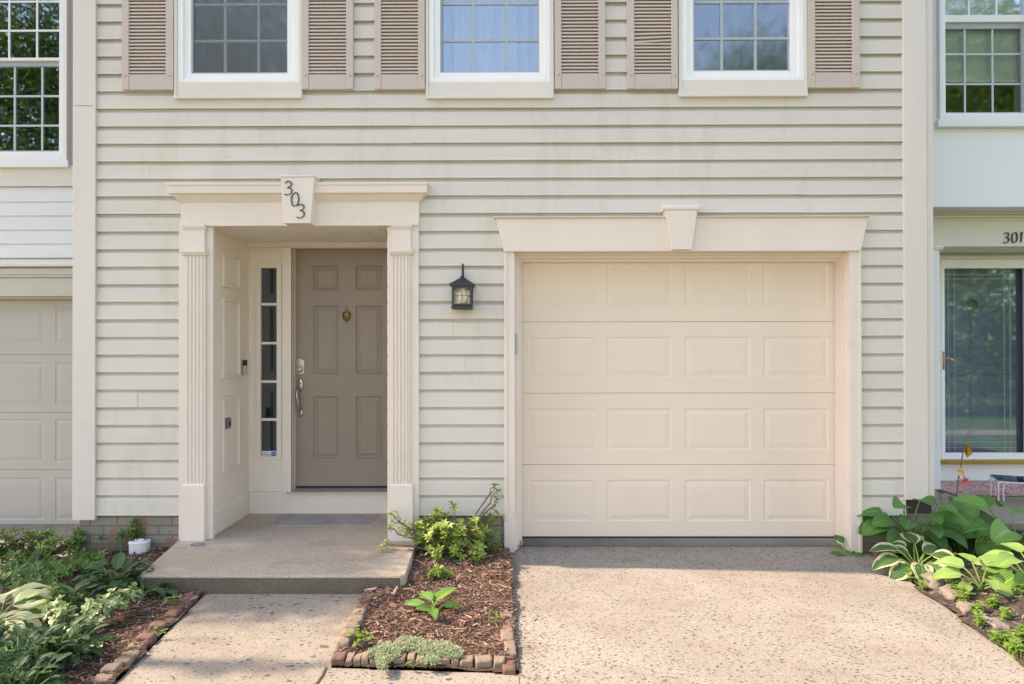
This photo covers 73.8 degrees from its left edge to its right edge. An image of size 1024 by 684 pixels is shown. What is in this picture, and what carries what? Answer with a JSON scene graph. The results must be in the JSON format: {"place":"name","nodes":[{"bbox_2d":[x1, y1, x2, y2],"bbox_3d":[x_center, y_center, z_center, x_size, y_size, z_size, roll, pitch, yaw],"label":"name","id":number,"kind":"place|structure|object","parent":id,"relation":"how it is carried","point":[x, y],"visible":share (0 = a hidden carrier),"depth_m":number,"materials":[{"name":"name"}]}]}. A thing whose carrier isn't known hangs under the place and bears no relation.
{"place":"outdoors","nodes":[
{"label":"outdoors","id":0,"kind":"place"},
{"bbox_2d":[0,524,79,592],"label":"neighbour driveway","id":1,"kind":"structure","parent":0,"point":[66,530],"depth_m":6.15,"materials":[{"name":"concrete"}]},
{"bbox_2d":[116,594,518,683],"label":"path","id":2,"kind":"structure","parent":0,"point":[241,638],"depth_m":3.39,"materials":[{"name":"concrete"}]},
{"bbox_2d":[153,627,167,636],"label":"weed","id":3,"kind":"object","parent":2,"relation":"on","point":[156,632],"visible":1,"depth_m":3.50,"materials":[{"name":"green plant"}]},
{"bbox_2d":[315,667,326,683],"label":"path crack","id":4,"kind":"object","parent":2,"relation":"on","point":[322,675],"visible":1,"depth_m":3.12,"materials":[{"name":"concrete"}]},
{"bbox_2d":[405,661,419,667],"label":"weed","id":5,"kind":"object","parent":2,"relation":"on","point":[409,662],"visible":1,"depth_m":3.15,"materials":[{"name":"green plant"}]},
{"bbox_2d":[333,544,518,673],"bbox_3d":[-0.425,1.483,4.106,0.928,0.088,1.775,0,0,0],"label":"mulch","id":6,"kind":"object","parent":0,"point":[429,627],"visible":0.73,"depth_m":3.84,"materials":[{"name":"brown wood"}]},
{"bbox_2d":[331,651,346,665],"bbox_3d":[-0.824,1.506,3.244,0.068,0.042,0.074,0,0,0],"label":"edging brick","id":7,"kind":"object","parent":6,"relation":"on","point":[339,656],"visible":0.94,"depth_m":3.22,"materials":[{"name":"red brick"}]},
{"bbox_2d":[336,635,351,649],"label":"edging brick","id":8,"kind":"object","parent":6,"relation":"on","point":[343,642],"visible":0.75,"depth_m":3.36,"materials":[{"name":"beige brick"}]},
{"bbox_2d":[341,628,356,640],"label":"edging brick","id":9,"kind":"object","parent":6,"relation":"on","point":[346,632],"visible":0.43,"depth_m":3.48,"materials":[{"name":"beige brick"}]},
{"bbox_2d":[346,652,354,666],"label":"edging brick","id":10,"kind":"object","parent":6,"relation":"on","point":[350,657],"visible":0.91,"depth_m":3.21,"materials":[{"name":"beige brick"}]},
{"bbox_2d":[343,621,359,630],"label":"edging brick","id":11,"kind":"object","parent":6,"relation":"on","point":[351,624],"visible":0.51,"depth_m":3.57,"materials":[{"name":"beige brick"}]},
{"bbox_2d":[347,615,363,624],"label":"edging brick","id":12,"kind":"object","parent":6,"relation":"on","point":[360,618],"visible":0.5,"depth_m":3.66,"materials":[{"name":"beige brick"}]},
{"bbox_2d":[344,625,372,646],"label":"weed","id":13,"kind":"object","parent":6,"relation":"on","point":[357,634],"visible":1,"depth_m":3.39,"materials":[{"name":"green plant"}]},
{"bbox_2d":[353,652,363,666],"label":"edging brick","id":14,"kind":"object","parent":6,"relation":"on","point":[357,657],"visible":0.86,"depth_m":3.21,"materials":[{"name":"beige brick"}]},
{"bbox_2d":[352,608,365,614],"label":"edging brick","id":15,"kind":"object","parent":6,"relation":"on","point":[362,610],"visible":0.53,"depth_m":3.76,"materials":[{"name":"beige brick"}]},
{"bbox_2d":[356,602,369,609],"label":"edging brick","id":16,"kind":"object","parent":6,"relation":"on","point":[363,605],"visible":0.45,"depth_m":3.85,"materials":[{"name":"brown brick"}]},
{"bbox_2d":[361,651,370,666],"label":"edging brick","id":17,"kind":"object","parent":6,"relation":"on","point":[365,659],"visible":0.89,"depth_m":3.20,"materials":[{"name":"beige brick"}]},
{"bbox_2d":[359,596,372,601],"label":"edging brick","id":18,"kind":"object","parent":6,"relation":"on","point":[361,600],"visible":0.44,"depth_m":3.94,"materials":[{"name":"brown brick"}]},
{"bbox_2d":[370,654,375,663],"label":"edging brick","id":19,"kind":"object","parent":6,"relation":"on","point":[372,660],"visible":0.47,"depth_m":3.20,"materials":[{"name":"beige brick"}]},
{"bbox_2d":[393,652,406,666],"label":"edging brick","id":20,"kind":"object","parent":6,"relation":"on","point":[402,658],"visible":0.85,"depth_m":3.20,"materials":[{"name":"brown brick"}]},
{"bbox_2d":[407,652,415,666],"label":"edging brick","id":21,"kind":"object","parent":6,"relation":"on","point":[411,657],"visible":0.81,"depth_m":3.20,"materials":[{"name":"beige brick"}]},
{"bbox_2d":[365,634,463,670],"bbox_3d":[-0.470,1.475,3.259,0.429,0.045,0.366,0,0,-35],"label":"creeping thyme","id":22,"kind":"object","parent":6,"relation":"on","point":[385,648],"visible":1,"depth_m":3.25,"materials":[{"name":"green plant"}]},
{"bbox_2d":[416,653,426,667],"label":"edging brick","id":23,"kind":"object","parent":6,"relation":"on","point":[417,659],"visible":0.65,"depth_m":3.19,"materials":[{"name":"beige brick"}]},
{"bbox_2d":[404,587,461,618],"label":"hosta","id":24,"kind":"object","parent":6,"relation":"on","point":[433,611],"visible":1,"depth_m":3.78,"materials":[{"name":"green plant"}]},
{"bbox_2d":[426,563,453,579],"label":"azalea","id":25,"kind":"object","parent":6,"relation":"on","point":[438,571],"visible":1,"depth_m":4.27,"materials":[{"name":"green plant"}]},
{"bbox_2d":[378,483,506,562],"bbox_3d":[-0.472,1.244,4.686,0.886,0.524,0.400,0,0,0],"label":"azalea","id":26,"kind":"object","parent":6,"relation":"on","point":[438,528],"visible":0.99,"depth_m":4.67,"materials":[{"name":"green plant"}]},
{"bbox_2d":[434,654,450,667],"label":"edging brick","id":27,"kind":"object","parent":6,"relation":"on","point":[444,660],"visible":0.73,"depth_m":3.19,"materials":[{"name":"beige brick"}]},
{"bbox_2d":[451,657,458,668],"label":"edging brick","id":28,"kind":"object","parent":6,"relation":"on","point":[454,661],"visible":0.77,"depth_m":3.19,"materials":[{"name":"beige brick"}]},
{"bbox_2d":[460,655,473,666],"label":"edging brick","id":29,"kind":"object","parent":6,"relation":"on","point":[466,660],"visible":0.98,"depth_m":3.19,"materials":[{"name":"beige brick"}]},
{"bbox_2d":[475,655,492,667],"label":"edging brick","id":30,"kind":"object","parent":6,"relation":"on","point":[483,661],"visible":1,"depth_m":3.18,"materials":[{"name":"beige brick"}]},
{"bbox_2d":[489,611,498,621],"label":"weed","id":31,"kind":"object","parent":6,"relation":"on","point":[496,614],"visible":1,"depth_m":3.64,"materials":[{"name":"green plant"}]},
{"bbox_2d":[493,655,504,667],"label":"edging brick","id":32,"kind":"object","parent":6,"relation":"on","point":[499,661],"visible":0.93,"depth_m":3.19,"materials":[{"name":"beige brick"}]},
{"bbox_2d":[500,609,512,618],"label":"edging brick","id":33,"kind":"object","parent":6,"relation":"on","point":[510,614],"visible":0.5,"depth_m":3.74,"materials":[{"name":"brown brick"}]},
{"bbox_2d":[500,628,513,641],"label":"edging brick","id":34,"kind":"object","parent":6,"relation":"on","point":[506,634],"visible":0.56,"depth_m":3.48,"materials":[{"name":"beige brick"}]},
{"bbox_2d":[502,619,514,634],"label":"edging brick","id":35,"kind":"object","parent":6,"relation":"on","point":[504,624],"visible":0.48,"depth_m":3.62,"materials":[{"name":"brown brick"}]},
{"bbox_2d":[502,656,515,674],"bbox_3d":[-0.016,1.522,3.193,0.068,0.052,0.137,0,0,0],"label":"edging brick","id":36,"kind":"object","parent":6,"relation":"on","point":[508,667],"visible":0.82,"depth_m":3.15,"materials":[{"name":"red brick"}]},
{"bbox_2d":[504,640,516,656],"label":"edging brick","id":37,"kind":"object","parent":6,"relation":"on","point":[510,645],"visible":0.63,"depth_m":3.33,"materials":[{"name":"beige brick"}]},
{"bbox_2d":[520,537,838,546],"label":"garage floor","id":38,"kind":"structure","parent":0,"point":[678,542],"depth_m":5.11,"materials":[{"name":"concrete"}]},
{"bbox_2d":[510,547,1023,683],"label":"driveway","id":39,"kind":"structure","parent":0,"point":[644,615],"depth_m":3.70,"materials":[{"name":"concrete"}]},
{"bbox_2d":[171,551,963,680],"bbox_3d":[0.234,1.523,4.053,4.160,0.020,2.002,0,0,0],"label":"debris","id":40,"kind":"object","parent":39,"relation":"on","point":[521,624],"visible":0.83,"depth_m":3.61,"materials":[{"name":"brown plant"}]},
{"bbox_2d":[830,535,864,556],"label":"weed","id":41,"kind":"object","parent":39,"relation":"on","point":[839,538],"visible":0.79,"depth_m":4.90,"materials":[{"name":"green plant"}]},
{"bbox_2d":[870,529,1023,666],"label":"hosta bed","id":42,"kind":"object","parent":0,"point":[981,597],"visible":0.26,"depth_m":3.95,"materials":[{"name":"soil"}]},
{"bbox_2d":[869,547,883,557],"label":"edging brick","id":43,"kind":"object","parent":42,"relation":"on","point":[876,552],"visible":0.35,"depth_m":4.83,"materials":[{"name":"brown brick"}]},
{"bbox_2d":[869,532,959,582],"bbox_3d":[2.674,1.416,4.490,0.516,0.250,0.474,0,0,-37],"label":"hosta","id":44,"kind":"object","parent":42,"relation":"on","point":[898,569],"visible":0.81,"depth_m":4.46,"materials":[{"name":"green plant"}]},
{"bbox_2d":[856,495,974,556],"bbox_3d":[2.862,1.272,4.871,0.790,0.519,0.608,0,0,0],"label":"hosta","id":45,"kind":"object","parent":42,"relation":"on","point":[953,516],"visible":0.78,"depth_m":4.72,"materials":[{"name":"green plant"}]},
{"bbox_2d":[921,572,945,588],"bbox_3d":[2.600,1.486,4.204,0.122,0.111,0.170,0,0,0],"label":"edging stone","id":46,"kind":"object","parent":42,"relation":"on","point":[931,582],"visible":0.59,"depth_m":4.16,"materials":[{"name":"beige stone"}]},
{"bbox_2d":[939,584,962,600],"bbox_3d":[2.598,1.495,4.024,0.116,0.112,0.169,0,0,0],"label":"edging stone","id":47,"kind":"object","parent":42,"relation":"on","point":[947,591],"visible":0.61,"depth_m":4.00,"materials":[{"name":"beige stone"}]},
{"bbox_2d":[896,550,1023,658],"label":"ground cover","id":48,"kind":"object","parent":42,"relation":"on","point":[1013,645],"visible":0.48,"depth_m":3.68,"materials":[{"name":"green plant"}]},
{"bbox_2d":[932,489,994,532],"bbox_3d":[3.291,1.280,5.149,0.610,0.401,0.628,0,0,27],"label":"hosta","id":49,"kind":"object","parent":42,"relation":"on","point":[986,516],"visible":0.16,"depth_m":5.01,"materials":[{"name":"green plant"}]},
{"bbox_2d":[956,431,971,495],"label":"flower stalk","id":50,"kind":"object","parent":42,"relation":"on","point":[967,450],"visible":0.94,"depth_m":5.04,"materials":[{"name":"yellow plant"}]},
{"bbox_2d":[956,600,982,616],"bbox_3d":[2.549,1.505,3.820,0.128,0.088,0.139,0,0,0],"label":"edging stone","id":51,"kind":"object","parent":42,"relation":"on","point":[965,604],"visible":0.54,"depth_m":3.81,"materials":[{"name":"beige stone"}]},
{"bbox_2d":[932,553,1012,597],"bbox_3d":[2.793,1.417,4.106,0.425,0.234,0.365,0,0,-25],"label":"hosta","id":52,"kind":"object","parent":42,"relation":"on","point":[954,563],"visible":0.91,"depth_m":4.10,"materials":[{"name":"green plant"}]},
{"bbox_2d":[926,512,1022,556],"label":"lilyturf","id":53,"kind":"object","parent":42,"relation":"on","point":[954,544],"visible":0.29,"depth_m":4.81,"materials":[{"name":"green plant"}]},
{"bbox_2d":[941,494,1023,553],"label":"hosta","id":54,"kind":"object","parent":42,"relation":"on","point":[999,532],"visible":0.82,"depth_m":4.82,"materials":[{"name":"green plant"}]},
{"bbox_2d":[981,615,1010,629],"bbox_3d":[2.561,1.502,3.610,0.117,0.077,0.158,0,0,0],"label":"edging stone","id":55,"kind":"object","parent":42,"relation":"on","point":[996,623],"visible":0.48,"depth_m":3.58,"materials":[{"name":"beige stone"}]},
{"bbox_2d":[973,542,1023,593],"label":"hosta","id":56,"kind":"object","parent":42,"relation":"on","point":[1000,561],"visible":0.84,"depth_m":4.17,"materials":[{"name":"green plant"}]},
{"bbox_2d":[932,481,1023,529],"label":"porch floor","id":57,"kind":"structure","parent":0,"point":[1003,515],"depth_m":5.78,"materials":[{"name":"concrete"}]},
{"bbox_2d":[940,482,1023,495],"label":"door mat","id":58,"kind":"object","parent":57,"relation":"on","point":[983,488],"depth_m":6.45,"materials":[{"name":"red fabric"}]},
{"bbox_2d":[989,474,1023,500],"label":"side table","id":59,"kind":"object","parent":57,"relation":"on","point":[1007,479],"visible":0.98,"depth_m":5.97,"materials":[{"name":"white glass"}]},
{"label":"ground","id":60,"kind":"structure","parent":0,"visible":0},
{"bbox_2d":[0,0,79,523],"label":"neighbour house","id":61,"kind":"structure","parent":60,"relation":"on","point":[36,199],"depth_m":6.37,"materials":[{"name":"paint"}]},
{"bbox_2d":[0,0,71,167],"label":"window","id":62,"kind":"structure","parent":61,"relation":"in","point":[14,72],"depth_m":6.23,"materials":[{"name":"white plastic"}]},
{"bbox_2d":[0,300,79,523],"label":"garage door","id":63,"kind":"structure","parent":61,"relation":"in","point":[36,336],"depth_m":6.37,"materials":[{"name":"grey paint"}]},
{"bbox_2d":[0,546,203,683],"bbox_3d":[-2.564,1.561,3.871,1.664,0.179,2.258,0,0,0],"label":"mulch","id":64,"kind":"object","parent":60,"relation":"on","point":[136,630],"visible":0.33,"depth_m":3.75,"materials":[{"name":"brown wood"}]},
{"bbox_2d":[0,612,30,650],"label":"lungwort","id":65,"kind":"object","parent":64,"relation":"on","point":[3,629],"visible":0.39,"depth_m":3.35,"materials":[{"name":"green plant"}]},
{"bbox_2d":[0,582,54,640],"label":"hosta","id":66,"kind":"object","parent":64,"relation":"on","point":[29,601],"visible":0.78,"depth_m":3.66,"materials":[{"name":"green plant"}]},
{"bbox_2d":[0,651,71,683],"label":"lungwort","id":67,"kind":"object","parent":64,"relation":"on","point":[28,674],"visible":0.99,"depth_m":2.95,"materials":[{"name":"green plant"}]},
{"bbox_2d":[0,623,86,676],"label":"lungwort","id":68,"kind":"object","parent":64,"relation":"on","point":[7,655],"visible":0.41,"depth_m":3.16,"materials":[{"name":"green plant"}]},
{"bbox_2d":[0,525,108,590],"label":"azalea","id":69,"kind":"object","parent":64,"relation":"on","point":[34,561],"visible":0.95,"depth_m":4.68,"materials":[{"name":"green plant"}]},
{"bbox_2d":[11,613,119,671],"bbox_3d":[-2.152,1.437,3.292,0.472,0.234,0.468,0,0,0],"label":"lungwort","id":70,"kind":"object","parent":64,"relation":"on","point":[78,637],"visible":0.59,"depth_m":3.28,"materials":[{"name":"green plant"}]},
{"bbox_2d":[47,578,116,611],"bbox_3d":[-2.520,1.440,3.952,0.423,0.194,0.362,0,0,-25],"label":"lungwort","id":71,"kind":"object","parent":64,"relation":"on","point":[69,590],"visible":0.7,"depth_m":3.91,"materials":[{"name":"green plant"}]},
{"bbox_2d":[70,638,107,656],"bbox_3d":[-2.079,1.497,3.322,0.156,0.080,0.189,0,0,0],"label":"deadnettle","id":72,"kind":"object","parent":64,"relation":"on","point":[97,644],"visible":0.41,"depth_m":3.35,"materials":[{"name":"green plant"}]},
{"bbox_2d":[39,582,141,642],"bbox_3d":[-2.260,1.427,3.624,0.490,0.225,0.470,0,0,-20],"label":"deadnettle","id":73,"kind":"object","parent":64,"relation":"on","point":[99,609],"visible":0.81,"depth_m":3.62,"materials":[{"name":"green plant"}]},
{"bbox_2d":[91,673,116,683],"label":"edging brick","id":74,"kind":"object","parent":64,"relation":"on","point":[101,677],"visible":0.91,"depth_m":3.06,"materials":[{"name":"beige brick"}]},
{"bbox_2d":[100,662,122,678],"bbox_3d":[-1.845,1.519,3.146,0.074,0.056,0.076,0,0,0],"label":"edging brick","id":75,"kind":"object","parent":64,"relation":"on","point":[107,668],"visible":0.62,"depth_m":3.13,"materials":[{"name":"beige brick"}]},
{"bbox_2d":[70,552,153,598],"bbox_3d":[-2.432,1.435,4.204,0.490,0.205,0.459,0,0,-36],"label":"lungwort","id":76,"kind":"object","parent":64,"relation":"on","point":[118,561],"visible":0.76,"depth_m":4.20,"materials":[{"name":"green plant"}]},
{"bbox_2d":[97,517,146,552],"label":"azalea","id":77,"kind":"object","parent":64,"relation":"on","point":[129,530],"visible":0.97,"depth_m":4.91,"materials":[{"name":"green plant"}]},
{"bbox_2d":[114,655,135,672],"bbox_3d":[-1.833,1.522,3.229,0.078,0.059,0.078,0,0,-8],"label":"edging brick","id":78,"kind":"object","parent":64,"relation":"on","point":[126,660],"visible":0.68,"depth_m":3.21,"materials":[{"name":"beige brick"}]},
{"bbox_2d":[120,649,141,662],"bbox_3d":[-1.847,1.529,3.311,0.087,0.054,0.074,0,0,-7],"label":"edging brick","id":79,"kind":"object","parent":64,"relation":"on","point":[132,652],"visible":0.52,"depth_m":3.30,"materials":[{"name":"beige brick"}]},
{"bbox_2d":[127,641,147,649],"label":"edging brick","id":80,"kind":"object","parent":64,"relation":"on","point":[132,645],"visible":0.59,"depth_m":3.38,"materials":[{"name":"brown brick"}]},
{"bbox_2d":[128,538,150,554],"bbox_3d":[-2.681,1.490,4.915,0.140,0.150,0.108,0,0,0],"label":"pipe stub","id":81,"kind":"object","parent":64,"relation":"on","point":[139,545],"visible":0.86,"depth_m":4.87,"materials":[{"name":"white plastic"}]},
{"bbox_2d":[114,568,177,601],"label":"lungwort","id":82,"kind":"object","parent":64,"relation":"on","point":[162,590],"visible":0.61,"depth_m":4.11,"materials":[{"name":"green plant"}]},
{"bbox_2d":[135,632,156,647],"bbox_3d":[-1.865,1.520,3.475,0.085,0.059,0.075,0,0,0],"label":"edging brick","id":83,"kind":"object","parent":64,"relation":"on","point":[148,637],"visible":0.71,"depth_m":3.46,"materials":[{"name":"brick"}]},
{"bbox_2d":[142,630,160,639],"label":"edging brick","id":84,"kind":"object","parent":64,"relation":"on","point":[154,632],"visible":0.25,"depth_m":3.57,"materials":[{"name":"brown brick"}]},
{"bbox_2d":[149,621,168,634],"bbox_3d":[-1.885,1.526,3.640,0.084,0.057,0.068,0,0,-5],"label":"edging brick","id":85,"kind":"object","parent":64,"relation":"on","point":[153,624],"visible":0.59,"depth_m":3.62,"materials":[{"name":"brown brick"}]},
{"bbox_2d":[159,618,175,629],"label":"edging brick","id":86,"kind":"object","parent":64,"relation":"on","point":[173,624],"visible":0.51,"depth_m":3.72,"materials":[{"name":"brown brick"}]},
{"bbox_2d":[164,594,180,605],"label":"weed","id":87,"kind":"object","parent":64,"relation":"on","point":[174,596],"visible":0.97,"depth_m":3.92,"materials":[{"name":"green plant"}]},
{"bbox_2d":[164,608,181,622],"bbox_3d":[-1.889,1.526,3.805,0.073,0.057,0.076,0,0,0],"label":"edging brick","id":88,"kind":"object","parent":64,"relation":"on","point":[171,612],"visible":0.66,"depth_m":3.79,"materials":[{"name":"brown brick"}]},
{"bbox_2d":[168,604,185,613],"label":"edging brick","id":89,"kind":"object","parent":64,"relation":"on","point":[174,606],"visible":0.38,"depth_m":3.89,"materials":[{"name":"brown brick"}]},
{"bbox_2d":[176,599,193,610],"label":"edging brick","id":90,"kind":"object","parent":64,"relation":"on","point":[190,605],"visible":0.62,"depth_m":3.96,"materials":[{"name":"brown brick"}]},
{"bbox_2d":[185,594,198,604],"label":"edging brick","id":91,"kind":"object","parent":64,"relation":"on","point":[196,600],"visible":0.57,"depth_m":4.05,"materials":[{"name":"brown brick"}]},
{"bbox_2d":[184,591,200,598],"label":"edging brick","id":92,"kind":"object","parent":64,"relation":"on","point":[189,592],"visible":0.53,"depth_m":4.13,"materials":[{"name":"brown brick"}]},
{"bbox_2d":[72,0,933,584],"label":"townhouse","id":93,"kind":"structure","parent":60,"relation":"on","point":[688,244],"depth_m":4.96,"materials":[{"name":"plastic"}]},
{"bbox_2d":[225,417,230,428],"bbox_3d":[-2.191,0.629,5.268,0.030,0.085,0.130,0,0,0],"label":"outlet cover","id":94,"kind":"object","parent":93,"relation":"attached to","point":[227,423],"visible":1,"depth_m":5.25,"materials":[{"name":"grey metal"}]},
{"bbox_2d":[174,0,303,99],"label":"window","id":95,"kind":"structure","parent":93,"relation":"in","point":[245,49],"depth_m":4.98,"materials":[{"name":"paint"}]},
{"bbox_2d":[243,360,246,375],"bbox_3d":[-2.181,0.210,5.578,0.024,0.126,0.045,0,0,0],"label":"doorbell","id":96,"kind":"object","parent":93,"relation":"attached to","point":[244,367],"visible":1,"depth_m":5.56,"materials":[{"name":"silver metal"}]},
{"bbox_2d":[140,513,417,599],"bbox_3d":[-1.528,1.528,4.935,1.766,0.211,1.569,0,0,0],"label":"stoop","id":97,"kind":"object","parent":93,"relation":"attached to","point":[315,553],"visible":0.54,"depth_m":4.49,"materials":[{"name":"concrete"}]},
{"bbox_2d":[188,543,205,547],"bbox_3d":[-2.208,1.425,4.783,0.110,0.010,0.110,0,0,0],"label":"drain cover","id":98,"kind":"object","parent":97,"relation":"on","point":[195,545],"visible":1,"depth_m":4.76,"materials":[{"name":"metal"}]},
{"bbox_2d":[286,246,387,493],"bbox_3d":[-1.390,0.238,5.759,0.976,2.091,0.195,0,0,0],"label":"front door","id":99,"kind":"structure","parent":93,"relation":"in","point":[339,301],"depth_m":5.81,"materials":[{"name":"beige paint"}]},
{"bbox_2d":[449,263,474,309],"bbox_3d":[-0.352,-0.398,4.863,0.172,0.330,0.179,0,0,0],"label":"wall lantern","id":100,"kind":"object","parent":93,"relation":"attached to","point":[462,284],"depth_m":4.79,"materials":[{"name":"black metal"}]},
{"bbox_2d":[426,0,553,99],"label":"window","id":101,"kind":"structure","parent":93,"relation":"in","point":[476,49],"depth_m":4.98,"materials":[{"name":"paint"}]},
{"bbox_2d":[522,262,834,537],"bbox_3d":[1.252,0.425,5.196,2.755,2.251,0.091,0,0,0],"label":"garage door","id":102,"kind":"structure","parent":93,"relation":"in","point":[660,399],"depth_m":5.15,"materials":[{"name":"paint"}]},
{"bbox_2d":[677,0,807,97],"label":"window","id":103,"kind":"structure","parent":93,"relation":"in","point":[727,48],"depth_m":4.97,"materials":[{"name":"paint"}]},
{"bbox_2d":[932,0,1023,489],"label":"neighbour house","id":104,"kind":"structure","parent":60,"relation":"on","point":[978,153],"depth_m":6.46,"materials":[{"name":"white paint"}]},
{"bbox_2d":[934,0,1023,128],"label":"window","id":105,"kind":"structure","parent":104,"relation":"in","point":[977,41],"depth_m":6.22,"materials":[{"name":"white plastic"}]},
{"bbox_2d":[939,256,1023,464],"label":"storm door","id":106,"kind":"structure","parent":104,"relation":"in","point":[982,297],"depth_m":7.04,"materials":[{"name":"glass"}]}
]}

